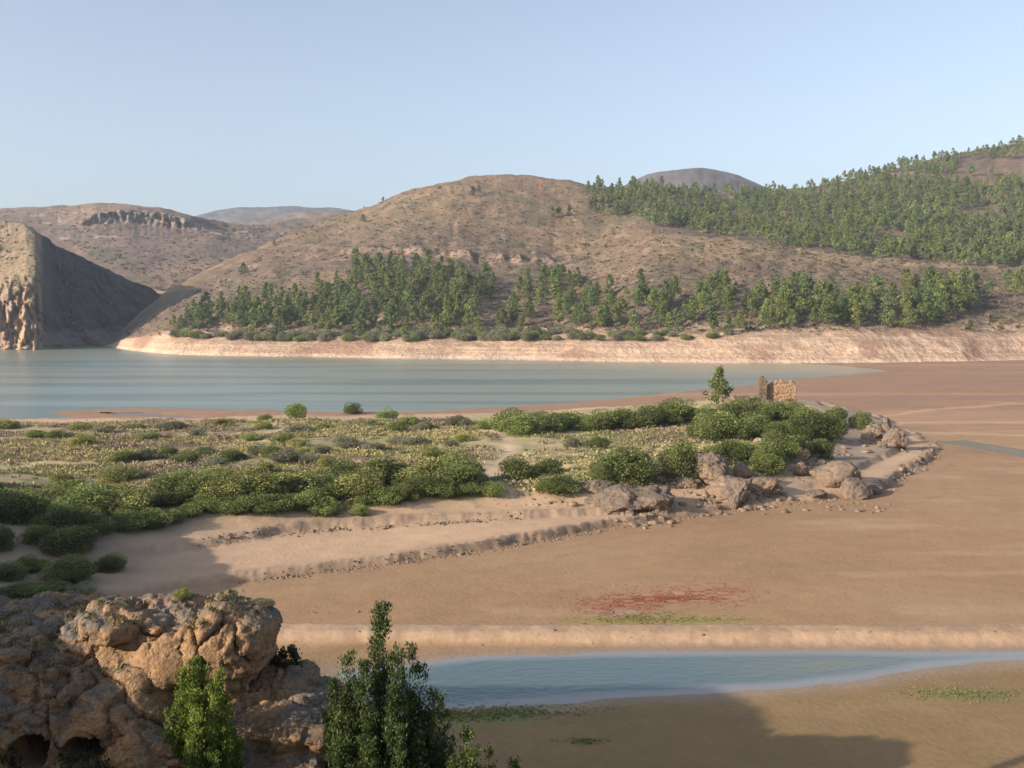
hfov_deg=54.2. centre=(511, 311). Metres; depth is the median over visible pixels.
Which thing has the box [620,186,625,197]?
pine tree
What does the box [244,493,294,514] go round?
shrub
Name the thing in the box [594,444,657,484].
shrub
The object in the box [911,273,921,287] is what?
pine tree
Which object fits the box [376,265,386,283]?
pine tree
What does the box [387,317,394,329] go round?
pine tree
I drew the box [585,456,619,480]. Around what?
shrub
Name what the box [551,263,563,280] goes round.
pine tree
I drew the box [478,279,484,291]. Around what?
pine tree
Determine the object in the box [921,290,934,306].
pine tree
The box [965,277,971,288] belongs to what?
pine tree
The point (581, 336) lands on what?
shrub
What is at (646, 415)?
shrub
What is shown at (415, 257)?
pine tree
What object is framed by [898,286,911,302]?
pine tree
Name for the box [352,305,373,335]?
pine tree
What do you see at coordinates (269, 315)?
pine tree
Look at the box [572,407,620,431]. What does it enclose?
shrub
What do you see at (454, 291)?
pine tree
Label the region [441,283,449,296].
pine tree
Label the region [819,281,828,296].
pine tree
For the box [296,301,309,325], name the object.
pine tree
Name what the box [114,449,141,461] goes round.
shrub
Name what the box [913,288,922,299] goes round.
pine tree
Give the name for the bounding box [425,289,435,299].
pine tree
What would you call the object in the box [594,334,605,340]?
shrub
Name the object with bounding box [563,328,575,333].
shrub
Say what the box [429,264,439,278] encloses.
pine tree
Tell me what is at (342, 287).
pine tree
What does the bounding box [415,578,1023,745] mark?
plants
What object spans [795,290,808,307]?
pine tree
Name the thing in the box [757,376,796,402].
ruined wall
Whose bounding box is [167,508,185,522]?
shrub
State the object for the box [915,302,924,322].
pine tree
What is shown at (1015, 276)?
pine tree
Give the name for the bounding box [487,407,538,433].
shrub
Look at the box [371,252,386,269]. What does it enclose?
pine tree
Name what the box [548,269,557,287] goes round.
pine tree
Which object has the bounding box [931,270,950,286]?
pine tree
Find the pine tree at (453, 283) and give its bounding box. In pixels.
[449,281,458,296]
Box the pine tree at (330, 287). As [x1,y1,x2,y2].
[326,282,333,292]
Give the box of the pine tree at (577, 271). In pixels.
[574,266,582,283]
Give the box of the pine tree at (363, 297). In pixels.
[360,294,367,304]
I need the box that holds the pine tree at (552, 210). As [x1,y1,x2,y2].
[547,205,555,215]
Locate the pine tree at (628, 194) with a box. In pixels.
[623,188,632,200]
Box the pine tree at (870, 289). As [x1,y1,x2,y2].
[865,287,876,301]
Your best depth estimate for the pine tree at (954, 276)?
523.74 m
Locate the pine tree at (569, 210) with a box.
[566,203,571,214]
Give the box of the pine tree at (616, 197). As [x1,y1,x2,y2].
[611,192,619,200]
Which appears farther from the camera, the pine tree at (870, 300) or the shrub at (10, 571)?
the pine tree at (870, 300)
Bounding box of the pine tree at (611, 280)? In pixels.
[602,273,616,293]
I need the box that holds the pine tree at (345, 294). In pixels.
[341,290,353,304]
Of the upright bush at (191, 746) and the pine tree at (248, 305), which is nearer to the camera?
the upright bush at (191, 746)
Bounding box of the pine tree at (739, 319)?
[733,310,746,332]
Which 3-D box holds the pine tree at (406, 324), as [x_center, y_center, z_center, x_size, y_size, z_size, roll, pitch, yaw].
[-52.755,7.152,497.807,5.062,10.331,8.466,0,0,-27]
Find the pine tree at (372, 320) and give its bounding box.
[368,308,378,326]
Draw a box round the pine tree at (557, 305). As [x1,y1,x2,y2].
[551,299,565,325]
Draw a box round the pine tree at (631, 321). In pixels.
[626,313,638,328]
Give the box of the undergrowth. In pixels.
[0,177,1023,335]
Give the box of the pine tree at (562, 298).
[560,293,570,309]
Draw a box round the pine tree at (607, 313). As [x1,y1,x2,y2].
[601,301,613,324]
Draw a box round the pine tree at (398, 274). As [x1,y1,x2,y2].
[393,272,405,290]
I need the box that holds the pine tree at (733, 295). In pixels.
[730,285,736,297]
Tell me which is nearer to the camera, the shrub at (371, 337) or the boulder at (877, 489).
the boulder at (877, 489)
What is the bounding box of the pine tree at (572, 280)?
[569,274,575,287]
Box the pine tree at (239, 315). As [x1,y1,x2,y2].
[234,310,245,330]
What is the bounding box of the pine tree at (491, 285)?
[487,282,495,297]
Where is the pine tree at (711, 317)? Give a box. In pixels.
[704,301,723,330]
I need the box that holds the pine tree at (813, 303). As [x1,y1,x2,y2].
[806,295,819,317]
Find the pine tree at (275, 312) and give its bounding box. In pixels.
[271,306,283,329]
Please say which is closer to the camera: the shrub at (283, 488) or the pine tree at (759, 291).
the shrub at (283, 488)
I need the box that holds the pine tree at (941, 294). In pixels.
[930,288,949,315]
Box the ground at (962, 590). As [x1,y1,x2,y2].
[0,360,1023,767]
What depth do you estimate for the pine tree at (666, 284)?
510.46 m
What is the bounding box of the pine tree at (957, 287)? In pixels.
[949,274,963,298]
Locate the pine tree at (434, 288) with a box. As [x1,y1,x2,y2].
[430,281,440,296]
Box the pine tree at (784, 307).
[777,298,790,323]
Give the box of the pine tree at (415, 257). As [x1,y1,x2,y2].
[411,252,419,267]
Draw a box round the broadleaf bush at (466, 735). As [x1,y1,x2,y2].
[426,724,521,767]
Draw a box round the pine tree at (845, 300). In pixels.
[841,297,848,316]
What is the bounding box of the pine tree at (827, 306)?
[815,299,840,327]
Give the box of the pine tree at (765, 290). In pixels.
[762,286,770,300]
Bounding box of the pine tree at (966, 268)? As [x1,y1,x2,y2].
[961,266,973,284]
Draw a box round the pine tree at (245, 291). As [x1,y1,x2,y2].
[236,285,253,308]
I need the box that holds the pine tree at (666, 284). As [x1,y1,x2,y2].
[659,279,673,302]
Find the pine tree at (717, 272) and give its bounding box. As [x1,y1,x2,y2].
[713,270,719,284]
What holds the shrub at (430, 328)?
on the hillside
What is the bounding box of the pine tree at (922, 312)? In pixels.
[917,300,934,325]
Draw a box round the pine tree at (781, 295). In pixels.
[772,291,792,318]
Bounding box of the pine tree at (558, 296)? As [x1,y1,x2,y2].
[551,293,562,303]
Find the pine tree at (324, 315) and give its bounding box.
[319,312,326,328]
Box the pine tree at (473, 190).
[468,186,476,194]
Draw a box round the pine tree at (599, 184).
[597,179,602,192]
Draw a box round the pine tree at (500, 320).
[494,308,510,325]
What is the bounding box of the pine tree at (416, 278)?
[414,274,423,296]
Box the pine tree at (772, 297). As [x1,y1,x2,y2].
[770,293,777,309]
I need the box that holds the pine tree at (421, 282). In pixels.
[417,276,425,291]
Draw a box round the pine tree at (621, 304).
[610,297,629,322]
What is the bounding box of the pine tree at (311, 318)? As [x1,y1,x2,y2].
[302,304,318,329]
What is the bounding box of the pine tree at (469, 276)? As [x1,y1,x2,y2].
[465,270,473,283]
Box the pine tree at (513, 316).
[506,303,518,325]
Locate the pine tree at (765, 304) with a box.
[757,298,775,323]
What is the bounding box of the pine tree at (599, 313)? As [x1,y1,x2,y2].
[592,305,606,327]
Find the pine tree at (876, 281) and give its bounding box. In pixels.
[866,275,885,297]
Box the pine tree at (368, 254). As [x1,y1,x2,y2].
[361,252,372,267]
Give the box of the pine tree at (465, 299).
[458,296,472,317]
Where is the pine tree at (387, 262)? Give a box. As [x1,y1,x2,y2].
[382,259,390,274]
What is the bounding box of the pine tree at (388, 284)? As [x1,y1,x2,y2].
[386,278,393,296]
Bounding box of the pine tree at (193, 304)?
[188,299,196,314]
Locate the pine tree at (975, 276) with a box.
[970,272,983,287]
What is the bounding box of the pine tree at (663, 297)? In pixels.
[658,291,668,311]
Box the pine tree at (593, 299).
[586,287,598,306]
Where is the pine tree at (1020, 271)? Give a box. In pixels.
[1016,265,1023,285]
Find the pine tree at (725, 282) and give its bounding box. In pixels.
[718,270,733,288]
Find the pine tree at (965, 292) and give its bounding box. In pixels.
[957,284,974,311]
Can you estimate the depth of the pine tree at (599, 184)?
881.76 m
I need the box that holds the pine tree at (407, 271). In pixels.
[403,266,409,278]
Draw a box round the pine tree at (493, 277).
[489,272,496,282]
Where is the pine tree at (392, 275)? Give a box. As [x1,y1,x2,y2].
[389,266,395,284]
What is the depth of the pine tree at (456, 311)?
508.67 m
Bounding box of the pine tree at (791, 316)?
[783,309,797,327]
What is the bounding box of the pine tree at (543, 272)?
[537,268,548,285]
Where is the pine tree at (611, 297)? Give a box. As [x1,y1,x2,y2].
[605,289,616,312]
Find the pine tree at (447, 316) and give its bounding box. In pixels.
[439,305,455,328]
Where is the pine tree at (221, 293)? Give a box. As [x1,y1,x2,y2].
[213,291,226,307]
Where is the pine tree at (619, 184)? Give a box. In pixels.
[616,177,622,189]
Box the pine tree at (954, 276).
[946,270,958,288]
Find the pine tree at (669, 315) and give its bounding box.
[663,312,675,329]
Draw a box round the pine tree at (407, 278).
[404,271,418,289]
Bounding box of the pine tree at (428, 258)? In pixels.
[421,249,433,268]
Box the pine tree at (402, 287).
[397,282,404,301]
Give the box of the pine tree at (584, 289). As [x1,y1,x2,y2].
[580,283,587,297]
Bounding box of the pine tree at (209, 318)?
[205,310,213,324]
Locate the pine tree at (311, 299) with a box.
[307,292,316,304]
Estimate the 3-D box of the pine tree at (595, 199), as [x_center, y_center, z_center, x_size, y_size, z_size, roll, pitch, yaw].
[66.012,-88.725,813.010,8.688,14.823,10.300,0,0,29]
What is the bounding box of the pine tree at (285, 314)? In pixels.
[279,304,293,328]
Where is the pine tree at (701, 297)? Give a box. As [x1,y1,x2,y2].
[695,292,708,313]
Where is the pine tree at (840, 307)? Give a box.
[833,299,847,319]
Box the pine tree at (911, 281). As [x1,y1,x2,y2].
[903,277,914,290]
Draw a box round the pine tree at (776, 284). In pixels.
[768,277,780,296]
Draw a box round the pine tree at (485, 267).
[479,262,490,283]
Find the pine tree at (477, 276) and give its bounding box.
[473,272,483,283]
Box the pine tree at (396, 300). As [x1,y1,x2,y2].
[393,294,404,313]
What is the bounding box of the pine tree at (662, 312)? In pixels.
[654,305,666,326]
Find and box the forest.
[169,135,1023,332]
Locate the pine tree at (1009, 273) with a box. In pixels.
[998,269,1015,287]
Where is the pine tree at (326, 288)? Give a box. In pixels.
[321,282,331,299]
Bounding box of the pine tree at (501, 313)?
[495,308,508,325]
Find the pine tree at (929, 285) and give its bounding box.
[920,278,936,300]
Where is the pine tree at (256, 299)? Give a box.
[252,296,261,307]
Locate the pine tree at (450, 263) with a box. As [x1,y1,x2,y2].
[444,257,456,277]
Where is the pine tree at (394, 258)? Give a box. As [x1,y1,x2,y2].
[391,256,398,271]
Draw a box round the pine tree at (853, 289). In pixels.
[845,285,862,307]
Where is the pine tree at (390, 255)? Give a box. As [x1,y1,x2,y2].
[388,251,393,263]
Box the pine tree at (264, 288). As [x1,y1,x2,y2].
[260,282,268,301]
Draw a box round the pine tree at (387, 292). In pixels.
[380,287,391,303]
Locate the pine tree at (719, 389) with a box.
[702,364,733,405]
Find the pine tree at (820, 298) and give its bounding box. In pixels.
[816,293,823,313]
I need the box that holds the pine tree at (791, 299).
[785,289,797,313]
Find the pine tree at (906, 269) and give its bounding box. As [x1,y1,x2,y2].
[899,266,914,286]
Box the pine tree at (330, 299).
[320,295,333,315]
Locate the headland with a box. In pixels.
[0,221,160,349]
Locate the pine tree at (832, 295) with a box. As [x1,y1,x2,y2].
[828,291,838,317]
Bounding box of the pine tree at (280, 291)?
[274,287,291,307]
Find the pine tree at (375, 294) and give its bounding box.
[372,288,379,304]
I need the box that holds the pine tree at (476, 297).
[470,290,482,309]
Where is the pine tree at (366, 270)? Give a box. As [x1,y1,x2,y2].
[363,263,372,276]
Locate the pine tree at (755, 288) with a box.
[750,284,765,306]
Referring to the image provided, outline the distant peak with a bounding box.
[624,168,772,193]
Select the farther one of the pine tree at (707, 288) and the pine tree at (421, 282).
the pine tree at (421, 282)
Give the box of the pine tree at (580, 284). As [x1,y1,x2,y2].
[576,273,582,289]
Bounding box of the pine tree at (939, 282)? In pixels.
[930,278,952,299]
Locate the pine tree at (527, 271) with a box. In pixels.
[523,267,531,280]
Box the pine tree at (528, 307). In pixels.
[521,296,534,318]
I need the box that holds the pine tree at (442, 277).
[437,268,449,285]
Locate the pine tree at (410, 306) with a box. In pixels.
[407,304,413,318]
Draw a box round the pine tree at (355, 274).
[351,267,359,286]
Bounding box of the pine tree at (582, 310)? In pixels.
[573,298,592,328]
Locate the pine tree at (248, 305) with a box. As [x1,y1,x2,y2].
[242,297,255,316]
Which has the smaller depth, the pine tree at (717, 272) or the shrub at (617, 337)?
the shrub at (617, 337)
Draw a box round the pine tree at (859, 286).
[853,281,862,301]
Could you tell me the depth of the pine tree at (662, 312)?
480.65 m
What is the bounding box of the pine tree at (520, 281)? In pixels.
[514,275,527,297]
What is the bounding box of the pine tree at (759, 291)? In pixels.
[754,288,764,309]
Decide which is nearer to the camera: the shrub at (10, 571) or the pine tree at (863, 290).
the shrub at (10, 571)
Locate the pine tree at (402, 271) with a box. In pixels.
[396,269,405,281]
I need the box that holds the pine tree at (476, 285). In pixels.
[471,282,479,294]
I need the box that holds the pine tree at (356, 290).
[350,283,361,304]
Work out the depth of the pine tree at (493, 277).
601.82 m
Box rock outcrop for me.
[0,591,352,767]
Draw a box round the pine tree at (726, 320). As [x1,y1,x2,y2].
[721,315,734,328]
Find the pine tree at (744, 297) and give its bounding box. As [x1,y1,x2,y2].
[740,289,747,306]
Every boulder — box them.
[583,479,612,493]
[583,484,648,514]
[633,485,674,512]
[660,505,669,512]
[673,472,701,489]
[687,451,733,484]
[706,475,752,509]
[725,395,759,402]
[732,462,753,478]
[750,476,781,497]
[788,448,810,460]
[793,462,809,475]
[805,489,827,497]
[809,460,861,487]
[837,477,872,499]
[860,422,885,440]
[867,483,882,494]
[876,440,887,447]
[880,417,891,431]
[881,428,907,448]
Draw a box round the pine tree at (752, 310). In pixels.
[745,297,760,317]
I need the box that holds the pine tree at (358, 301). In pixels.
[354,296,360,312]
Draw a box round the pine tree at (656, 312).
[651,307,659,320]
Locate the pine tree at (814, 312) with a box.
[807,307,816,322]
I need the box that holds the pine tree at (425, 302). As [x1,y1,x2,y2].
[418,291,433,320]
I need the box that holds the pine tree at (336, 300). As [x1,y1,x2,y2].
[325,294,341,313]
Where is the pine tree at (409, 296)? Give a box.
[400,291,418,305]
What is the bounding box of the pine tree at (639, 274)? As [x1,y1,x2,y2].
[632,268,649,290]
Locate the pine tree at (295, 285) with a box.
[290,282,299,302]
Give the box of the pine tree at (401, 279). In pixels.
[395,275,406,294]
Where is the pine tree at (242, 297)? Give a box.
[238,294,246,308]
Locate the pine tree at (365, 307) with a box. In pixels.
[356,300,369,318]
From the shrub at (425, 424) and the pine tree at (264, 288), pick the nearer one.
the shrub at (425, 424)
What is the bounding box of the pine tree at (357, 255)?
[350,246,361,262]
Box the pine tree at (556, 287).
[548,281,564,301]
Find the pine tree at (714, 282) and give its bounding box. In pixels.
[711,276,718,289]
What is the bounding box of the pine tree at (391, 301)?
[384,298,398,314]
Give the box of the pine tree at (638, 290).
[631,284,644,306]
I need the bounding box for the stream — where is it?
[935,440,1023,456]
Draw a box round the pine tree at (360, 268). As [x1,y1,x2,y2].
[357,265,365,285]
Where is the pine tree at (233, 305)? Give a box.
[222,300,238,322]
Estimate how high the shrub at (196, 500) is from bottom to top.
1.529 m
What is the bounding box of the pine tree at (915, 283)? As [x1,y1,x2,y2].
[912,280,918,288]
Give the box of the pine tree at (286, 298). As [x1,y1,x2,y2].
[281,293,290,310]
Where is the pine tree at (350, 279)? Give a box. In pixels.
[347,276,353,290]
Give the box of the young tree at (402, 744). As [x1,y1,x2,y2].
[318,599,451,767]
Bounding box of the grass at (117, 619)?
[0,588,266,683]
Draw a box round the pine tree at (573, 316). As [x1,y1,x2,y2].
[569,303,580,322]
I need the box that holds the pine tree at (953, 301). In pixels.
[948,294,964,315]
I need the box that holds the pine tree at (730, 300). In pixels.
[718,291,736,314]
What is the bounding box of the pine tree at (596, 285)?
[593,281,602,296]
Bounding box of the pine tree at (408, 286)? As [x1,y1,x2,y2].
[400,283,411,301]
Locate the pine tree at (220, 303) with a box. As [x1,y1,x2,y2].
[217,299,225,312]
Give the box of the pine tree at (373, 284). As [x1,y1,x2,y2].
[369,280,378,291]
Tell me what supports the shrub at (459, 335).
on the hillside
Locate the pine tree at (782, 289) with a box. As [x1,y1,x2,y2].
[773,287,791,308]
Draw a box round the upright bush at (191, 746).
[158,654,246,767]
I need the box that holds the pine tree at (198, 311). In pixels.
[191,307,206,328]
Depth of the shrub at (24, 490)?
93.12 m
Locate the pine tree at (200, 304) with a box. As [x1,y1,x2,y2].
[197,301,206,318]
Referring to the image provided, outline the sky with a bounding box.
[0,0,1023,215]
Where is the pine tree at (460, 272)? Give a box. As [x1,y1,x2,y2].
[450,267,466,288]
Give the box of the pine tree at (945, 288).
[932,281,951,307]
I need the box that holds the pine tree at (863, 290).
[859,286,866,302]
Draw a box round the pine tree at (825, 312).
[819,299,833,318]
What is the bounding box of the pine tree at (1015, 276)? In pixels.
[1008,273,1023,292]
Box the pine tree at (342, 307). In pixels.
[338,305,348,329]
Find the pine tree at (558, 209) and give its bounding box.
[554,206,563,214]
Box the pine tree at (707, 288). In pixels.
[701,280,715,304]
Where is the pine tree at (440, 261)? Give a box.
[438,256,447,273]
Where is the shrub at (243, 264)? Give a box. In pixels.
[238,262,248,271]
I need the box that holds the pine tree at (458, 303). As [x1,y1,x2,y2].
[452,301,462,314]
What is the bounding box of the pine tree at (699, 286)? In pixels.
[693,281,705,303]
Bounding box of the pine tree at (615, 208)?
[612,200,619,213]
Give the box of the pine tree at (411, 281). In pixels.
[407,277,416,292]
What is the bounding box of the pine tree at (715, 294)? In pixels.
[712,290,721,310]
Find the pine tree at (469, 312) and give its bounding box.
[460,299,484,322]
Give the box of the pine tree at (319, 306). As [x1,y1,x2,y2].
[314,295,326,315]
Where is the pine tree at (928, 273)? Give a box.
[919,267,933,282]
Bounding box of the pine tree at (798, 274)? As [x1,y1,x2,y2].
[793,271,800,290]
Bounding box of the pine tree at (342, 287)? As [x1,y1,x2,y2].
[333,279,346,300]
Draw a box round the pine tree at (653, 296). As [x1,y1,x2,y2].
[647,287,658,309]
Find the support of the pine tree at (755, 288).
on the hillside
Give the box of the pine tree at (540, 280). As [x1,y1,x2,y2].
[535,276,545,290]
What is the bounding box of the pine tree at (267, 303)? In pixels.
[263,301,273,316]
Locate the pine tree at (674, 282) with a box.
[668,275,681,300]
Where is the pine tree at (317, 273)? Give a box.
[311,271,321,285]
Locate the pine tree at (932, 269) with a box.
[921,265,936,283]
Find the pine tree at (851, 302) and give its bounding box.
[846,293,867,316]
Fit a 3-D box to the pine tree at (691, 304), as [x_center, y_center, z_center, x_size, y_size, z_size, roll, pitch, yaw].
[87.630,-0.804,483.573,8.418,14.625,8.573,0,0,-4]
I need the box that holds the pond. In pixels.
[339,650,1023,716]
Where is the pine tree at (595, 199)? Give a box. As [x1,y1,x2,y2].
[590,194,598,207]
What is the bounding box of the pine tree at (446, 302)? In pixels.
[440,300,450,316]
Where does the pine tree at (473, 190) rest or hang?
on the hillside
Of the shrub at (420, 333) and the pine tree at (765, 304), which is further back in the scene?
the shrub at (420, 333)
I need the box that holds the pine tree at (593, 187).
[590,182,596,192]
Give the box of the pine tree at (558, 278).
[551,274,565,295]
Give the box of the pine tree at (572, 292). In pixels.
[566,282,577,302]
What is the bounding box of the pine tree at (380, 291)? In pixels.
[378,286,385,297]
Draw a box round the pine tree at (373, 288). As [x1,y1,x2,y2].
[368,285,378,297]
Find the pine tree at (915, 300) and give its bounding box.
[909,291,919,311]
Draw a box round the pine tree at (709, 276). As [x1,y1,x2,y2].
[704,273,713,293]
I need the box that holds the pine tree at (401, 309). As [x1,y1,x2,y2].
[397,306,404,322]
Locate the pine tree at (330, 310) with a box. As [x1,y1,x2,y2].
[326,305,334,321]
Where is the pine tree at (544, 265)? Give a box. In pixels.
[538,263,550,285]
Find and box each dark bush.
[0,743,26,767]
[54,747,119,767]
[269,644,306,670]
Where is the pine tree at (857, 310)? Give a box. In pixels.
[851,302,863,327]
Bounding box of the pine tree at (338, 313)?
[329,305,347,329]
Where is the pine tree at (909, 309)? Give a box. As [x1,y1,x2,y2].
[898,304,916,326]
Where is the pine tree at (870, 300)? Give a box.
[861,290,875,314]
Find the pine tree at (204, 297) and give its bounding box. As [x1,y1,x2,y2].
[195,291,214,306]
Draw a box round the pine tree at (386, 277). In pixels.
[381,273,391,287]
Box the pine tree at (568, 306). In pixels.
[561,295,572,315]
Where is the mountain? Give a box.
[197,206,351,222]
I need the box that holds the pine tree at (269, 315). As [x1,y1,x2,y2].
[264,306,274,320]
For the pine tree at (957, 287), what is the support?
on the hillside
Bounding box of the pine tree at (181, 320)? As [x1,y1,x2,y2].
[176,315,187,329]
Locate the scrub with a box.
[0,416,813,511]
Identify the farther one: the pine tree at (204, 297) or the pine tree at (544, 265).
the pine tree at (544, 265)
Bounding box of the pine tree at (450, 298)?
[448,295,455,310]
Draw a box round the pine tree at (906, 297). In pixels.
[900,292,911,312]
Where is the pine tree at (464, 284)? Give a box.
[457,276,472,295]
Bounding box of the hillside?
[106,145,1023,363]
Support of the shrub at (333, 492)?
on the ground at (962, 590)
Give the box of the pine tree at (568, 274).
[565,269,571,286]
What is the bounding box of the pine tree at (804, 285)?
[798,272,810,292]
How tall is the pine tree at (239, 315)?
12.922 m
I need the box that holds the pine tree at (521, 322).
[518,313,527,328]
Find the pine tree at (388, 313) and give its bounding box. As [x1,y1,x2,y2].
[381,302,397,325]
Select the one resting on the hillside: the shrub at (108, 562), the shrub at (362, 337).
the shrub at (362, 337)
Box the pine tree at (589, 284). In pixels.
[582,281,595,304]
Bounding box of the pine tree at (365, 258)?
[360,254,369,274]
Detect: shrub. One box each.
[0,418,20,428]
[0,487,42,515]
[0,487,43,500]
[0,488,49,525]
[0,524,15,552]
[0,560,29,581]
[0,578,62,598]
[13,554,51,573]
[16,524,57,545]
[22,429,46,437]
[25,501,85,527]
[33,579,71,595]
[36,524,99,556]
[36,553,98,585]
[37,479,112,497]
[38,485,76,509]
[43,429,70,438]
[44,482,115,511]
[48,471,75,482]
[65,423,94,431]
[66,505,109,525]
[67,433,95,445]
[67,580,99,592]
[79,516,117,536]
[91,552,128,573]
[93,425,114,432]
[94,480,157,513]
[96,484,130,509]
[98,464,142,483]
[103,451,123,463]
[110,508,147,530]
[110,518,148,532]
[111,507,136,517]
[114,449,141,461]
[116,600,129,606]
[124,423,145,429]
[134,431,159,439]
[135,448,159,459]
[137,507,173,529]
[143,473,195,506]
[143,513,165,529]
[153,420,185,429]
[158,446,178,454]
[166,469,194,477]
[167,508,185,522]
[168,449,201,462]
[169,327,182,336]
[170,503,202,516]
[171,472,226,502]
[173,587,191,599]
[175,481,220,500]
[178,327,190,336]
[183,494,219,509]
[186,428,207,435]
[188,330,198,337]
[194,332,203,338]
[195,446,215,454]
[196,470,242,500]
[197,467,234,476]
[199,333,211,338]
[201,455,228,465]
[205,496,233,512]
[208,419,236,425]
[213,329,227,336]
[215,499,245,515]
[218,465,280,495]
[218,493,258,513]
[219,448,246,461]
[224,331,238,339]
[238,262,248,271]
[240,432,262,440]
[242,332,255,339]
[242,491,273,510]
[243,461,279,473]
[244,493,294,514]
[246,442,271,456]
[250,472,316,495]
[251,597,275,608]
[252,421,272,428]
[253,332,264,340]
[253,472,296,494]
[256,414,272,420]
[258,332,273,339]
[260,445,282,457]
[264,326,276,334]
[266,430,294,441]
[267,334,275,340]
[267,447,300,463]
[273,492,301,508]
[275,332,286,340]
[282,333,293,340]
[282,423,314,432]
[283,401,306,418]
[285,329,299,336]
[285,489,325,510]
[286,439,310,446]
[291,447,312,456]
[292,335,304,340]
[292,471,317,491]
[292,486,330,500]
[298,451,323,463]
[299,330,309,335]
[304,332,317,340]
[304,467,339,476]
[308,474,342,492]
[308,496,344,517]
[312,444,333,453]
[314,422,333,429]
[317,332,331,341]
[317,455,337,467]
[318,483,350,500]
[320,457,361,482]
[323,329,333,337]
[331,436,359,445]
[333,330,342,335]
[333,466,388,496]
[338,439,362,448]
[340,326,355,334]
[340,332,356,340]
[343,402,362,414]
[346,455,415,484]
[347,503,370,515]
[353,491,376,505]
[355,329,367,335]
[356,440,367,447]
[360,331,370,339]
[360,441,385,449]
[361,486,406,506]
[362,419,379,426]
[364,331,377,341]
[374,407,398,418]
[378,332,391,340]
[382,488,406,502]
[383,421,407,431]
[383,478,413,498]
[384,436,402,444]
[385,327,394,334]
[391,331,399,336]
[392,435,415,444]
[396,457,462,490]
[397,326,408,336]
[399,414,419,424]
[401,335,410,341]
[405,473,442,496]
[405,486,422,500]
[407,332,420,340]
[410,436,428,442]
[413,329,429,338]
[416,420,432,428]
[418,445,445,457]
[426,325,441,331]
[427,331,440,338]
[427,477,454,497]
[430,462,465,482]
[432,450,485,476]
[437,463,491,493]
[439,331,445,338]
[442,328,451,335]
[442,440,458,446]
[442,481,468,496]
[443,414,466,426]
[450,328,461,338]
[452,433,476,442]
[454,331,471,340]
[455,416,472,426]
[457,482,485,495]
[460,326,472,333]
[460,331,475,339]
[463,323,478,329]
[471,326,484,336]
[476,418,495,428]
[477,331,490,340]
[477,481,504,496]
[485,330,499,340]
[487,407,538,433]
[492,335,503,340]
[493,324,508,330]
[493,327,507,332]
[498,453,542,480]
[499,414,547,436]
[500,332,513,340]
[506,330,520,339]
[510,325,521,332]
[519,330,533,340]
[526,326,542,333]
[527,410,549,419]
[532,330,541,337]
[533,456,562,474]
[534,473,578,494]
[536,411,571,431]
[539,333,552,339]
[546,328,561,334]
[546,410,588,428]
[551,335,561,339]
[560,438,582,447]
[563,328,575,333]
[565,331,578,339]
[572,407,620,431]
[572,419,598,431]
[573,333,590,339]
[583,436,610,448]
[585,330,595,337]
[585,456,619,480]
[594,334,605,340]
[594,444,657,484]
[607,407,645,429]
[609,332,624,340]
[618,328,632,334]
[624,333,634,340]
[626,405,666,428]
[632,335,646,340]
[634,328,645,335]
[649,334,665,340]
[651,402,684,416]
[652,330,663,335]
[653,439,702,482]
[655,410,684,425]
[658,397,698,422]
[662,327,670,333]
[667,330,678,336]
[679,333,693,339]
[685,419,699,437]
[692,410,734,442]
[692,410,740,439]
[694,403,731,417]
[700,444,724,455]
[705,330,719,337]
[710,439,751,461]
[714,401,759,419]
[723,328,734,334]
[725,418,751,440]
[726,440,756,460]
[728,395,766,408]
[735,420,762,439]
[746,413,769,438]
[746,441,785,459]
[746,444,786,475]
[751,410,775,422]
[756,399,795,420]
[760,420,786,438]
[761,430,799,455]
[768,403,787,418]
[768,435,801,458]
[776,406,833,439]
[776,421,801,437]
[782,414,816,440]
[783,401,806,409]
[792,434,814,455]
[793,406,809,414]
[808,438,834,459]
[814,412,847,441]
[825,406,847,425]
[848,411,872,429]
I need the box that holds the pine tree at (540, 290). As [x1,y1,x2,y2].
[533,282,547,303]
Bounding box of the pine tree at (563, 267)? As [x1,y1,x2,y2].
[556,264,566,277]
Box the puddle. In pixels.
[100,412,192,417]
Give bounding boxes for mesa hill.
[0,203,340,294]
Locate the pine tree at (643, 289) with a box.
[632,281,647,295]
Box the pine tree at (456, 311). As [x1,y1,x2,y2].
[449,305,462,327]
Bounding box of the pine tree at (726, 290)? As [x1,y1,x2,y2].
[719,285,733,305]
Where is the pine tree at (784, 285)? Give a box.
[776,277,789,297]
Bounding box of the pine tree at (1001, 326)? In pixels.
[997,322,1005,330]
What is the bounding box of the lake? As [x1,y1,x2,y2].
[0,346,884,418]
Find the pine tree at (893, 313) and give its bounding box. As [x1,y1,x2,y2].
[885,309,898,325]
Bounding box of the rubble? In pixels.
[197,425,1019,762]
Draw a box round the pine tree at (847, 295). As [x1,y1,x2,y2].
[843,288,852,297]
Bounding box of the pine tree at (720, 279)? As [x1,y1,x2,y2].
[716,269,729,289]
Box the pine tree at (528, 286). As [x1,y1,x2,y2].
[523,276,535,297]
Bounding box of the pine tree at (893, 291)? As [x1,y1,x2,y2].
[886,281,900,299]
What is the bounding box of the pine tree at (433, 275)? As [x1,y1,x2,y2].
[431,270,439,286]
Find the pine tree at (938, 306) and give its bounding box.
[932,298,946,321]
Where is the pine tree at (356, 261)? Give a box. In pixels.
[350,258,360,269]
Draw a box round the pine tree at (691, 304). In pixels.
[685,295,701,321]
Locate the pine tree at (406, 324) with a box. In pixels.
[402,316,411,330]
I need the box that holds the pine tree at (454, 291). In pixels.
[450,285,461,302]
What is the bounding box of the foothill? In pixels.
[230,211,348,224]
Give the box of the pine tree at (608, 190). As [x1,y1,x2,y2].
[603,187,612,197]
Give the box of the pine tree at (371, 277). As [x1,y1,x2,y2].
[366,273,379,289]
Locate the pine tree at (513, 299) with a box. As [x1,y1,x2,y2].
[504,291,521,313]

